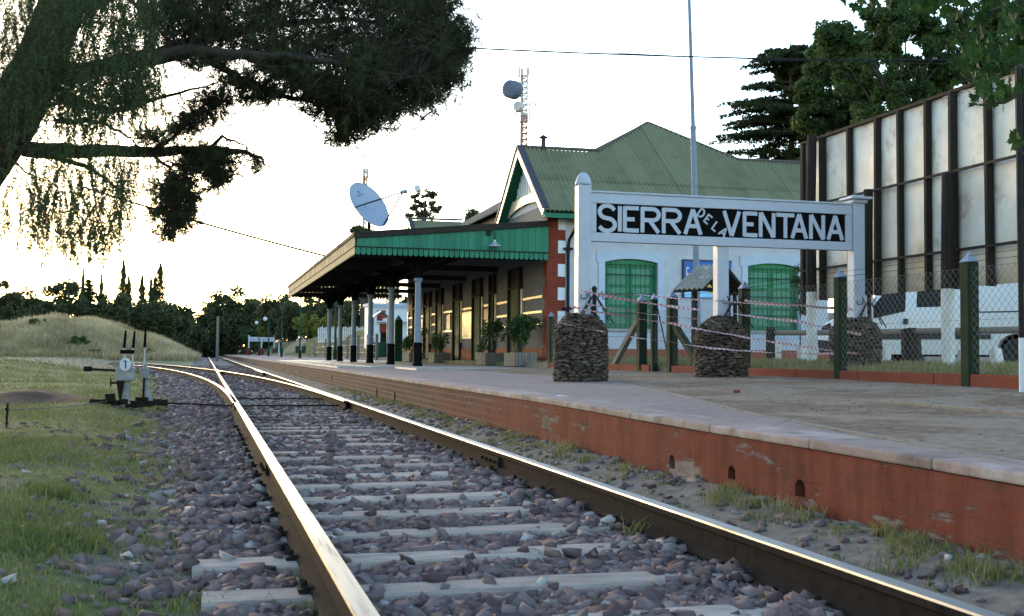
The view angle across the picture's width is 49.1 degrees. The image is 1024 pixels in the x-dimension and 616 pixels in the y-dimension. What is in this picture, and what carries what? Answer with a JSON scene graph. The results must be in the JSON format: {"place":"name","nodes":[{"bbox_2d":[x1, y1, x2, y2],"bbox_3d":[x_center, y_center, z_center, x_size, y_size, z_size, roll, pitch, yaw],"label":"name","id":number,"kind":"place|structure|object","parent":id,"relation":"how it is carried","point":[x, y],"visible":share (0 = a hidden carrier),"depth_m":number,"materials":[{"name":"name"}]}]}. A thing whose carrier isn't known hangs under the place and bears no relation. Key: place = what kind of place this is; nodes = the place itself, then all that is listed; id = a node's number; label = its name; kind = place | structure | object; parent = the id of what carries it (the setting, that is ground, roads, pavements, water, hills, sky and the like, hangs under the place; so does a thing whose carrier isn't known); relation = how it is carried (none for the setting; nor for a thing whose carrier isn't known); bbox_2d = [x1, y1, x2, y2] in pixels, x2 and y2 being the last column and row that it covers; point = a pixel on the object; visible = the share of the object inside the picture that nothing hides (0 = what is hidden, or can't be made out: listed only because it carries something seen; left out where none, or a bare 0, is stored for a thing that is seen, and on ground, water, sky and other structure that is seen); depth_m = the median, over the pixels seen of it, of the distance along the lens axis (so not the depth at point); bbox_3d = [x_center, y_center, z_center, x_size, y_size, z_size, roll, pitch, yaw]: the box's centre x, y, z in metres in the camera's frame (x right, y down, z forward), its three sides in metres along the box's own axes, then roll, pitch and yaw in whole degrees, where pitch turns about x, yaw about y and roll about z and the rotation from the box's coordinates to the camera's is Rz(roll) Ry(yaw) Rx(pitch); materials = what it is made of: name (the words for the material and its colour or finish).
{"place":"outdoors","nodes":[
{"label":"outdoors","id":0,"kind":"place"},
{"bbox_2d":[277,360,370,367],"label":"pavement","id":1,"kind":"structure","parent":0,"point":[333,365],"depth_m":35.01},
{"bbox_2d":[301,360,496,367],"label":"pavement","id":2,"kind":"structure","parent":0,"point":[379,364],"depth_m":36.37,"materials":[{"name":"concrete"}]},
{"bbox_2d":[394,315,402,360],"bbox_3d":[-5.079,1.382,50.036,0.340,2.100,0.320,1,-2,-15],"label":"green post","id":3,"kind":"object","parent":2,"relation":"on","point":[398,327],"visible":0.82,"depth_m":49.94,"materials":[{"name":"paint"}]},
{"bbox_2d":[404,352,423,361],"bbox_3d":[-4.175,2.087,47.815,0.640,0.400,1.170,1,-2,-15],"label":"planter box","id":4,"kind":"object","parent":2,"relation":"on","point":[408,356],"visible":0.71,"depth_m":47.32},
{"bbox_2d":[398,328,427,352],"bbox_3d":[-4.232,1.412,48.020,1.083,1.166,1.587,2,-3,-30],"label":"potted shrub","id":5,"kind":"object","parent":4,"relation":"on","point":[408,342],"visible":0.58,"depth_m":47.80,"materials":[{"name":"green plant"}]},
{"bbox_2d":[288,220,549,365],"bbox_3d":[-4.897,0.027,42.515,5.460,4.095,25.160,1,-2,-15],"label":"platform awning","id":6,"kind":"object","parent":2,"relation":"on","point":[370,266],"visible":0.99,"depth_m":31.78,"materials":[{"name":"green paint"}]},
{"bbox_2d":[81,204,317,260],"bbox_3d":[-10.309,-2.586,44.498,13.087,2.428,0.033,1,-3,-23],"label":"overhead wire","id":7,"kind":"object","parent":6,"relation":"attached to","point":[244,244],"visible":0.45,"depth_m":44.42,"materials":[{"name":"black metal"}]},
{"bbox_2d":[77,185,324,255],"bbox_3d":[-9.874,-2.851,42.996,12.921,2.810,0.076,2,-3,-28],"label":"overhead wire","id":8,"kind":"object","parent":6,"relation":"attached to","point":[254,237],"visible":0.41,"depth_m":42.98,"materials":[{"name":"black metal"}]},
{"bbox_2d":[349,182,420,230],"bbox_3d":[-4.420,-3.090,39.639,2.561,2.782,1.610,0,-2,2],"label":"satellite dish","id":9,"kind":"object","parent":6,"relation":"on","point":[368,204],"visible":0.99,"depth_m":39.76,"materials":[{"name":"paint"}]},
{"bbox_2d":[428,352,450,362],"bbox_3d":[-2.753,1.883,42.620,0.640,0.400,1.170,1,-2,-15],"label":"planter box","id":10,"kind":"object","parent":2,"relation":"on","point":[433,357],"visible":0.94,"depth_m":42.08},
{"bbox_2d":[430,330,450,353],"bbox_3d":[-2.739,1.318,42.688,0.867,0.930,1.348,1,-2,-15],"label":"potted shrub","id":11,"kind":"object","parent":10,"relation":"on","point":[437,339],"visible":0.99,"depth_m":42.64,"materials":[{"name":"green plant"}]},
{"bbox_2d":[477,352,504,364],"bbox_3d":[-0.659,1.580,34.969,0.640,0.402,1.170,1,-2,-15],"label":"planter box","id":12,"kind":"object","parent":2,"relation":"on","point":[489,358],"visible":0.91,"depth_m":34.43,"materials":[{"name":"concrete"}]},
{"bbox_2d":[476,318,506,352],"bbox_3d":[-0.685,0.877,35.042,1.054,1.211,1.207,0,-3,20],"label":"potted shrub","id":13,"kind":"object","parent":12,"relation":"on","point":[495,327],"visible":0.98,"depth_m":34.81,"materials":[{"name":"green plant"}]},
{"bbox_2d":[504,352,536,366],"bbox_3d":[0.233,1.451,31.710,0.640,0.402,1.170,1,-2,-15],"label":"planter box","id":14,"kind":"object","parent":2,"relation":"on","point":[513,359],"visible":0.94,"depth_m":31.18,"materials":[{"name":"concrete"}]},
{"bbox_2d":[504,314,541,351],"bbox_3d":[0.300,0.755,31.731,1.076,1.191,1.198,1,-2,-15],"label":"potted shrub","id":15,"kind":"object","parent":14,"relation":"on","point":[522,325],"visible":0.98,"depth_m":31.51,"materials":[{"name":"green plant"}]},
{"bbox_2d":[394,367,508,369],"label":"pavement","id":16,"kind":"structure","parent":0,"point":[438,368],"depth_m":27.63,"materials":[{"name":"concrete"}]},
{"bbox_2d":[0,0,1010,345],"label":"sky","id":17,"kind":"structure","parent":0,"point":[587,100],"materials":[{"name":"white"}]},
{"bbox_2d":[0,313,1023,615],"bbox_3d":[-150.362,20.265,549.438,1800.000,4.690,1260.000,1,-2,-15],"label":"ground","id":18,"kind":"structure","parent":0,"point":[1002,599],"depth_m":6.86,"materials":[{"name":"plant"}]},
{"bbox_2d":[0,279,27,321],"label":"broadleaf tree","id":19,"kind":"object","parent":18,"relation":"on","point":[11,304],"visible":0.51,"depth_m":128.88,"materials":[{"name":"green plant"}]},
{"bbox_2d":[17,285,44,316],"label":"broadleaf tree","id":20,"kind":"object","parent":18,"relation":"on","point":[34,300],"visible":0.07,"depth_m":138.24,"materials":[{"name":"green plant"}]},
{"bbox_2d":[0,389,96,405],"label":"earth heap","id":21,"kind":"object","parent":18,"relation":"on","point":[31,396],"visible":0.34,"depth_m":18.20,"materials":[{"name":"soil"}]},
{"bbox_2d":[25,278,91,317],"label":"broadleaf tree","id":22,"kind":"object","parent":18,"relation":"on","point":[73,305],"visible":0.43,"depth_m":134.62,"materials":[{"name":"green plant"}]},
{"bbox_2d":[67,335,90,344],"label":"shrub","id":23,"kind":"object","parent":18,"relation":"on","point":[81,339],"visible":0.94,"depth_m":84.04,"materials":[{"name":"green plant"}]},
{"bbox_2d":[0,0,177,282],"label":"pepper tree","id":24,"kind":"object","parent":18,"relation":"on","point":[121,77],"visible":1,"depth_m":10.04,"materials":[{"name":"plant"}]},
{"bbox_2d":[81,278,96,306],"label":"conifer tree","id":25,"kind":"object","parent":18,"relation":"on","point":[89,293],"visible":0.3,"depth_m":138.98,"materials":[{"name":"green plant"}]},
{"bbox_2d":[0,311,201,360],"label":"dry grass","id":26,"kind":"structure","parent":18,"relation":"on","point":[105,337],"depth_m":86.08,"materials":[{"name":"plant"}]},
{"bbox_2d":[83,292,131,325],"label":"broadleaf tree","id":27,"kind":"object","parent":18,"relation":"on","point":[103,307],"visible":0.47,"depth_m":135.72,"materials":[{"name":"green plant"}]},
{"bbox_2d":[117,262,127,293],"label":"poplar tree","id":28,"kind":"object","parent":18,"relation":"on","point":[122,286],"visible":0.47,"depth_m":162.90,"materials":[{"name":"green plant"}]},
{"bbox_2d":[113,297,145,326],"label":"broadleaf tree","id":29,"kind":"object","parent":18,"relation":"on","point":[128,308],"visible":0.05,"depth_m":148.80,"materials":[{"name":"green plant"}]},
{"bbox_2d":[137,275,146,302],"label":"poplar tree","id":30,"kind":"object","parent":18,"relation":"on","point":[142,293],"visible":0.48,"depth_m":163.53,"materials":[{"name":"green plant"}]},
{"bbox_2d":[126,298,183,339],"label":"broadleaf tree","id":31,"kind":"object","parent":18,"relation":"on","point":[153,317],"visible":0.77,"depth_m":142.04,"materials":[{"name":"green plant"}]},
{"bbox_2d":[84,330,230,408],"bbox_3d":[-5.561,0.974,17.619,2.230,1.236,0.596,1,-2,-15],"label":"point lever","id":32,"kind":"object","parent":18,"relation":"on","point":[124,373],"visible":0.98,"depth_m":17.50,"materials":[{"name":"grey paint"}]},
{"bbox_2d":[135,329,152,400],"bbox_3d":[-5.849,0.928,17.859,0.273,1.184,0.218,1,-2,-15],"label":"point lever","id":33,"kind":"object","parent":32,"relation":"attached to","point":[146,391],"visible":0.99,"depth_m":17.80,"materials":[{"name":"grey paint"}]},
{"bbox_2d":[152,262,167,303],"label":"poplar tree","id":34,"kind":"object","parent":18,"relation":"on","point":[160,286],"visible":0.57,"depth_m":164.15,"materials":[{"name":"green plant"}]},
{"bbox_2d":[160,300,194,347],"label":"broadleaf tree","id":35,"kind":"object","parent":18,"relation":"on","point":[187,325],"visible":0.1,"depth_m":157.90,"materials":[{"name":"green plant"}]},
{"bbox_2d":[175,304,209,352],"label":"broadleaf tree","id":36,"kind":"object","parent":18,"relation":"on","point":[196,337],"visible":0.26,"depth_m":181.84,"materials":[{"name":"green plant"}]},
{"bbox_2d":[193,299,223,357],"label":"broadleaf tree","id":37,"kind":"object","parent":18,"relation":"on","point":[201,319],"visible":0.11,"depth_m":196.78,"materials":[{"name":"green plant"}]},
{"bbox_2d":[215,316,218,360],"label":"wooden pole","id":38,"kind":"object","parent":18,"relation":"on","point":[217,341],"visible":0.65,"depth_m":115.94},
{"bbox_2d":[204,290,241,356],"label":"broadleaf tree","id":39,"kind":"object","parent":18,"relation":"on","point":[212,311],"visible":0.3,"depth_m":192.68,"materials":[{"name":"green plant"}]},
{"bbox_2d":[131,362,347,411],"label":"siding track","id":40,"kind":"structure","parent":18,"relation":"on","point":[224,394],"depth_m":25.26,"materials":[{"name":"metal"}]},
{"bbox_2d":[219,285,262,354],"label":"broadleaf tree","id":41,"kind":"object","parent":18,"relation":"on","point":[237,320],"visible":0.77,"depth_m":188.35,"materials":[{"name":"green plant"}]},
{"bbox_2d":[0,0,484,251],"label":"pine tree","id":42,"kind":"object","parent":18,"relation":"on","point":[417,55],"visible":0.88,"depth_m":12.86,"materials":[{"name":"green plant"}]},
{"bbox_2d":[242,330,263,346],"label":"shrub","id":43,"kind":"object","parent":18,"relation":"on","point":[251,333],"visible":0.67,"depth_m":180.72,"materials":[{"name":"green plant"}]},
{"bbox_2d":[240,296,277,351],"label":"broadleaf tree","id":44,"kind":"object","parent":18,"relation":"on","point":[264,344],"visible":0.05,"depth_m":199.77,"materials":[{"name":"green plant"}]},
{"bbox_2d":[254,293,299,347],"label":"broadleaf tree","id":45,"kind":"object","parent":18,"relation":"on","point":[267,306],"visible":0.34,"depth_m":165.81,"materials":[{"name":"green plant"}]},
{"bbox_2d":[267,297,322,340],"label":"broadleaf tree","id":46,"kind":"object","parent":18,"relation":"on","point":[291,311],"visible":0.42,"depth_m":156.06,"materials":[{"name":"green plant"}]},
{"bbox_2d":[292,313,319,340],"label":"shrub","id":47,"kind":"object","parent":18,"relation":"on","point":[307,326],"visible":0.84,"depth_m":129.95,"materials":[{"name":"green plant"}]},
{"bbox_2d":[315,312,342,335],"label":"shrub","id":48,"kind":"object","parent":18,"relation":"on","point":[323,322],"visible":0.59,"depth_m":124.53,"materials":[{"name":"green plant"}]},
{"bbox_2d":[305,298,359,336],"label":"broadleaf tree","id":49,"kind":"object","parent":18,"relation":"on","point":[321,313],"visible":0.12,"depth_m":146.73,"materials":[{"name":"green plant"}]},
{"bbox_2d":[317,326,364,341],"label":"picket fence","id":50,"kind":"object","parent":18,"relation":"on","point":[343,332],"visible":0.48,"depth_m":91.38,"materials":[{"name":"wood"}]},
{"bbox_2d":[349,223,371,327],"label":"pine tree","id":51,"kind":"object","parent":18,"relation":"on","point":[356,228],"visible":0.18,"depth_m":114.91,"materials":[{"name":"green plant"}]},
{"bbox_2d":[360,152,368,227],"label":"communication mast","id":52,"kind":"object","parent":18,"relation":"on","point":[364,224],"visible":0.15,"depth_m":170.81,"materials":[{"name":"metal"}]},
{"bbox_2d":[337,296,406,331],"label":"broadleaf tree","id":53,"kind":"object","parent":18,"relation":"on","point":[346,313],"visible":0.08,"depth_m":138.25,"materials":[{"name":"green plant"}]},
{"bbox_2d":[373,311,387,357],"bbox_3d":[-7.064,1.494,60.260,1.336,2.694,0.900,1,-2,-15],"label":"phone booth","id":54,"kind":"object","parent":18,"relation":"on","point":[382,349],"visible":0.47,"depth_m":60.24,"materials":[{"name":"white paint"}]},
{"bbox_2d":[363,303,406,348],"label":"outbuilding","id":55,"kind":"structure","parent":18,"relation":"on","point":[380,322],"depth_m":72.56,"materials":[{"name":"white paint"}]},
{"bbox_2d":[403,188,442,220],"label":"pine tree","id":56,"kind":"object","parent":18,"relation":"on","point":[424,212],"visible":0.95,"depth_m":89.53,"materials":[{"name":"green plant"}]},
{"bbox_2d":[463,207,480,221],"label":"pine tree","id":57,"kind":"object","parent":18,"relation":"on","point":[471,213],"visible":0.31,"depth_m":123.38,"materials":[{"name":"green plant"}]},
{"bbox_2d":[0,330,1018,615],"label":"grass","id":58,"kind":"structure","parent":18,"relation":"on","point":[50,442],"depth_m":8.99,"materials":[{"name":"plant"}]},
{"bbox_2d":[0,362,1023,615],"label":"track ballast","id":59,"kind":"structure","parent":18,"relation":"on","point":[228,530],"depth_m":5.64,"materials":[{"name":"gravel"}]},
{"bbox_2d":[165,357,1004,615],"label":"railway track","id":60,"kind":"structure","parent":59,"relation":"on","point":[329,585],"depth_m":4.99,"materials":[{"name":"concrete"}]},
{"bbox_2d":[0,358,1023,615],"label":"weeds","id":61,"kind":"object","parent":18,"relation":"on","point":[902,542],"visible":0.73,"depth_m":5.20,"materials":[{"name":"green plant"}]},
{"bbox_2d":[502,66,542,144],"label":"communication mast","id":62,"kind":"object","parent":18,"relation":"on","point":[513,89],"visible":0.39,"depth_m":99.20,"materials":[{"name":"metal"}]},
{"bbox_2d":[406,121,828,361],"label":"station building","id":63,"kind":"structure","parent":18,"relation":"on","point":[644,157],"depth_m":33.33,"materials":[{"name":"beige paint"}]},
{"bbox_2d":[422,291,431,358],"bbox_3d":[-3.507,0.807,48.058,0.390,3.010,1.390,1,-2,-15],"label":"door","id":64,"kind":"structure","parent":63,"relation":"in","point":[427,297],"depth_m":48.16,"materials":[{"name":"brown paint"}]},
{"bbox_2d":[435,288,443,352],"bbox_3d":[-2.827,0.709,45.576,0.390,3.010,1.240,1,-2,-15],"label":"door","id":65,"kind":"structure","parent":63,"relation":"in","point":[439,293],"depth_m":45.72,"materials":[{"name":"brown paint"}]},
{"bbox_2d":[451,283,461,359],"bbox_3d":[-1.950,0.582,42.371,0.390,3.010,1.290,1,-2,-15],"label":"door","id":66,"kind":"structure","parent":63,"relation":"in","point":[457,288],"depth_m":42.49,"materials":[{"name":"brown paint"}]},
{"bbox_2d":[471,277,482,359],"bbox_3d":[-1.093,0.459,39.239,0.390,3.010,1.290,1,-2,-15],"label":"door","id":67,"kind":"structure","parent":63,"relation":"in","point":[477,284],"depth_m":39.40,"materials":[{"name":"green paint"}]},
{"bbox_2d":[488,274,496,353],"bbox_3d":[-0.526,0.377,37.167,0.390,3.010,0.690,1,-2,-15],"label":"door","id":68,"kind":"structure","parent":63,"relation":"in","point":[492,279],"depth_m":37.29,"materials":[{"name":"green paint"}]},
{"bbox_2d":[507,266,522,354],"bbox_3d":[0.213,0.271,34.468,0.390,3.010,1.390,1,-2,-15],"label":"door","id":69,"kind":"structure","parent":63,"relation":"in","point":[514,276],"depth_m":34.64,"materials":[{"name":"brown paint"}]},
{"bbox_2d":[596,250,665,332],"bbox_3d":[3.383,-0.475,32.045,2.107,2.350,0.290,1,-2,-15],"label":"window","id":70,"kind":"structure","parent":63,"relation":"in","point":[633,272],"depth_m":32.06,"materials":[{"name":"green wood"}]},
{"bbox_2d":[682,259,731,298],"bbox_3d":[5.668,-0.832,32.568,1.554,1.127,0.066,1,-2,-15],"label":"wall sign","id":71,"kind":"object","parent":63,"relation":"attached to","point":[687,266],"visible":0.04,"depth_m":32.43,"materials":[{"name":"blue paint"}]},
{"bbox_2d":[740,255,803,332],"bbox_3d":[7.704,-0.392,33.224,2.153,2.350,0.290,1,-2,-15],"label":"window","id":72,"kind":"structure","parent":63,"relation":"in","point":[755,268],"depth_m":33.26,"materials":[{"name":"green wood"}]},
{"bbox_2d":[221,354,1023,570],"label":"platform","id":73,"kind":"structure","parent":18,"relation":"on","point":[847,489],"depth_m":7.57,"materials":[{"name":"paint"}]},
{"bbox_2d":[247,335,274,354],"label":"station sign","id":74,"kind":"object","parent":73,"relation":"on","point":[265,339],"visible":0.98,"depth_m":160.99,"materials":[{"name":"white paint"}]},
{"bbox_2d":[333,301,336,359],"bbox_3d":[-9.755,1.089,61.869,0.207,3.638,0.207,2,-3,-38],"label":"lamp post","id":75,"kind":"object","parent":73,"relation":"on","point":[335,349],"visible":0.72,"depth_m":61.80,"materials":[{"name":"metal"}]},
{"bbox_2d":[314,334,377,359],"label":"wire fence","id":76,"kind":"object","parent":73,"relation":"on","point":[358,346],"visible":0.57,"depth_m":68.64,"materials":[{"name":"metal"}]},
{"bbox_2d":[552,312,608,381],"bbox_3d":[1.022,0.588,16.651,0.862,1.049,0.862,1,-2,-15],"label":"stone pedestal","id":77,"kind":"object","parent":73,"relation":"on","point":[580,354],"visible":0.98,"depth_m":16.33,"materials":[{"name":"stone"}]},
{"bbox_2d":[577,286,613,323],"bbox_3d":[1.219,-0.050,16.580,0.616,0.560,0.097,1,-2,-15],"label":"iron bracket","id":78,"kind":"object","parent":77,"relation":"attached to","point":[593,297],"visible":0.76,"depth_m":16.56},
{"bbox_2d":[574,172,872,319],"bbox_3d":[3.314,-0.800,17.332,4.930,2.375,0.380,1,-2,-15],"label":"station sign","id":79,"kind":"object","parent":77,"relation":"on","point":[721,225],"visible":0.98,"depth_m":17.28,"materials":[{"name":"white paint"}]},
{"bbox_2d":[693,315,748,376],"bbox_3d":[3.220,0.634,17.249,0.852,1.052,0.856,1,-2,-15],"label":"stone pedestal","id":80,"kind":"object","parent":73,"relation":"on","point":[715,363],"visible":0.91,"depth_m":16.94,"materials":[{"name":"stone"}]},
{"bbox_2d":[570,305,857,353],"bbox_3d":[3.099,0.338,16.782,4.706,0.676,0.034,1,-2,-15],"label":"hazard tape","id":81,"kind":"object","parent":80,"relation":"attached to","point":[682,325],"visible":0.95,"depth_m":16.71,"materials":[{"name":"plastic"}]},
{"bbox_2d":[722,291,752,327],"bbox_3d":[3.418,0.022,17.179,0.616,0.560,0.097,1,-2,-15],"label":"iron bracket","id":82,"kind":"object","parent":80,"relation":"attached to","point":[734,294],"visible":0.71,"depth_m":17.16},
{"bbox_2d":[630,336,850,354],"bbox_3d":[3.495,0.571,16.881,3.654,0.247,0.030,1,-2,-15],"label":"hazard tape","id":83,"kind":"object","parent":80,"relation":"attached to","point":[746,350],"visible":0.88,"depth_m":16.88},
{"bbox_2d":[548,249,1018,388],"bbox_3d":[4.324,0.358,16.418,0.179,1.760,25.398,1,-2,-15],"label":"wire fence","id":84,"kind":"object","parent":73,"relation":"on","point":[970,375],"visible":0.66,"depth_m":15.49,"materials":[{"name":"metal"}]},
{"bbox_2d":[581,292,854,310],"bbox_3d":[3.147,-0.097,16.812,4.508,0.192,0.030,1,-2,-15],"label":"hazard tape","id":85,"kind":"object","parent":84,"relation":"attached to","point":[726,301],"visible":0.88,"depth_m":16.87,"materials":[{"name":"plastic"}]},
{"bbox_2d":[581,290,860,335],"bbox_3d":[3.213,0.081,16.823,4.589,0.610,0.043,1,-2,-15],"label":"hazard tape","id":86,"kind":"object","parent":84,"relation":"attached to","point":[688,308],"visible":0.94,"depth_m":16.66,"materials":[{"name":"plastic"}]},
{"bbox_2d":[612,371,1023,450],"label":"pebbles","id":87,"kind":"object","parent":73,"relation":"on","point":[847,400],"visible":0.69,"depth_m":10.57,"materials":[{"name":"gravel"}]},
{"bbox_2d":[840,0,1023,156],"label":"maple tree","id":88,"kind":"object","parent":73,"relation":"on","point":[971,53],"visible":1,"depth_m":7.38,"materials":[{"name":"green plant"}]},
{"bbox_2d":[1015,17,1023,391],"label":"thin pole","id":89,"kind":"object","parent":73,"relation":"on","point":[1020,238],"visible":0.84,"depth_m":11.27,"materials":[{"name":"metal"}]},
{"bbox_2d":[688,0,700,326],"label":"flagpole","id":90,"kind":"object","parent":18,"relation":"on","point":[694,178],"visible":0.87,"depth_m":26.17,"materials":[{"name":"metal"}]},
{"bbox_2d":[672,264,741,362],"bbox_3d":[3.917,0.155,22.025,1.524,2.065,0.718,3,-3,-43],"label":"notice shelter","id":91,"kind":"object","parent":18,"relation":"on","point":[697,277],"visible":0.6,"depth_m":21.74,"materials":[{"name":"wood"}]},
{"bbox_2d":[708,38,838,163],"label":"cedar tree","id":92,"kind":"object","parent":18,"relation":"on","point":[775,118],"visible":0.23,"depth_m":68.83,"materials":[{"name":"green plant"}]},
{"bbox_2d":[789,264,805,344],"bbox_3d":[7.907,0.321,30.639,0.676,3.115,0.532,1,-2,-15],"label":"shrub","id":93,"kind":"object","parent":18,"relation":"on","point":[802,309],"visible":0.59,"depth_m":30.68,"materials":[{"name":"green plant"}]},
{"bbox_2d":[789,24,893,312],"bbox_3d":[16.863,-5.729,56.804,5.528,17.638,4.183,0,-2,5],"label":"broadleaf tree","id":94,"kind":"object","parent":18,"relation":"on","point":[821,109],"visible":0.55,"depth_m":55.96,"materials":[{"name":"green plant"}]},
{"bbox_2d":[828,317,882,366],"bbox_3d":[5.481,0.591,17.870,0.864,0.904,0.858,1,-2,-15],"label":"stone pedestal","id":95,"kind":"object","parent":18,"relation":"on","point":[862,342],"visible":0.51,"depth_m":17.53,"materials":[{"name":"stone"}]},
{"bbox_2d":[856,292,886,327],"bbox_3d":[5.675,0.031,17.796,0.616,0.560,0.097,1,-2,-15],"label":"iron bracket","id":96,"kind":"object","parent":95,"relation":"attached to","point":[868,295],"visible":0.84,"depth_m":17.78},
{"bbox_2d":[812,1,971,360],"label":"broadleaf tree","id":97,"kind":"object","parent":18,"relation":"on","point":[898,88],"visible":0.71,"depth_m":50.26,"materials":[{"name":"green plant"}]},
{"bbox_2d":[766,326,1017,361],"bbox_3d":[6.457,0.659,18.453,0.386,0.876,9.172,1,-2,-15],"label":"log barrier","id":98,"kind":"object","parent":18,"relation":"on","point":[885,331],"visible":0.53,"depth_m":18.18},
{"bbox_2d":[800,64,1023,364],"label":"billboard","id":99,"kind":"object","parent":18,"relation":"on","point":[935,177],"visible":0.77,"depth_m":17.28,"materials":[{"name":"metal"}]},
{"bbox_2d":[817,283,1018,362],"bbox_3d":[9.448,0.191,24.253,5.340,2.317,2.400,-2,-3,41],"label":"parked van","id":100,"kind":"object","parent":18,"relation":"on","point":[983,310],"visible":0.23,"depth_m":23.47,"materials":[{"name":"white paint"}]},
{"bbox_2d":[944,0,1023,361],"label":"broadleaf tree","id":101,"kind":"object","parent":18,"relation":"on","point":[991,27],"visible":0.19,"depth_m":58.67,"materials":[{"name":"green plant"}]},
{"bbox_2d":[989,347,1002,364],"bbox_3d":[7.314,0.772,16.898,0.166,0.357,0.249,1,-2,-15],"label":"concrete bollard","id":102,"kind":"object","parent":18,"relation":"on","point":[996,355],"visible":0.41,"depth_m":16.87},
{"bbox_2d":[278,30,952,63],"bbox_3d":[3.246,-5.070,21.999,16.356,1.672,0.014,2,-3,-29],"label":"overhead wire","id":103,"kind":"object","parent":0,"point":[730,58],"visible":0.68,"depth_m":21.85,"materials":[{"name":"black metal"}]},
{"bbox_2d":[303,38,961,60],"bbox_3d":[4.464,-4.747,20.499,17.715,1.704,0.025,1,-3,-23],"label":"overhead wire","id":104,"kind":"object","parent":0,"point":[720,57],"visible":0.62,"depth_m":20.14,"materials":[{"name":"black metal"}]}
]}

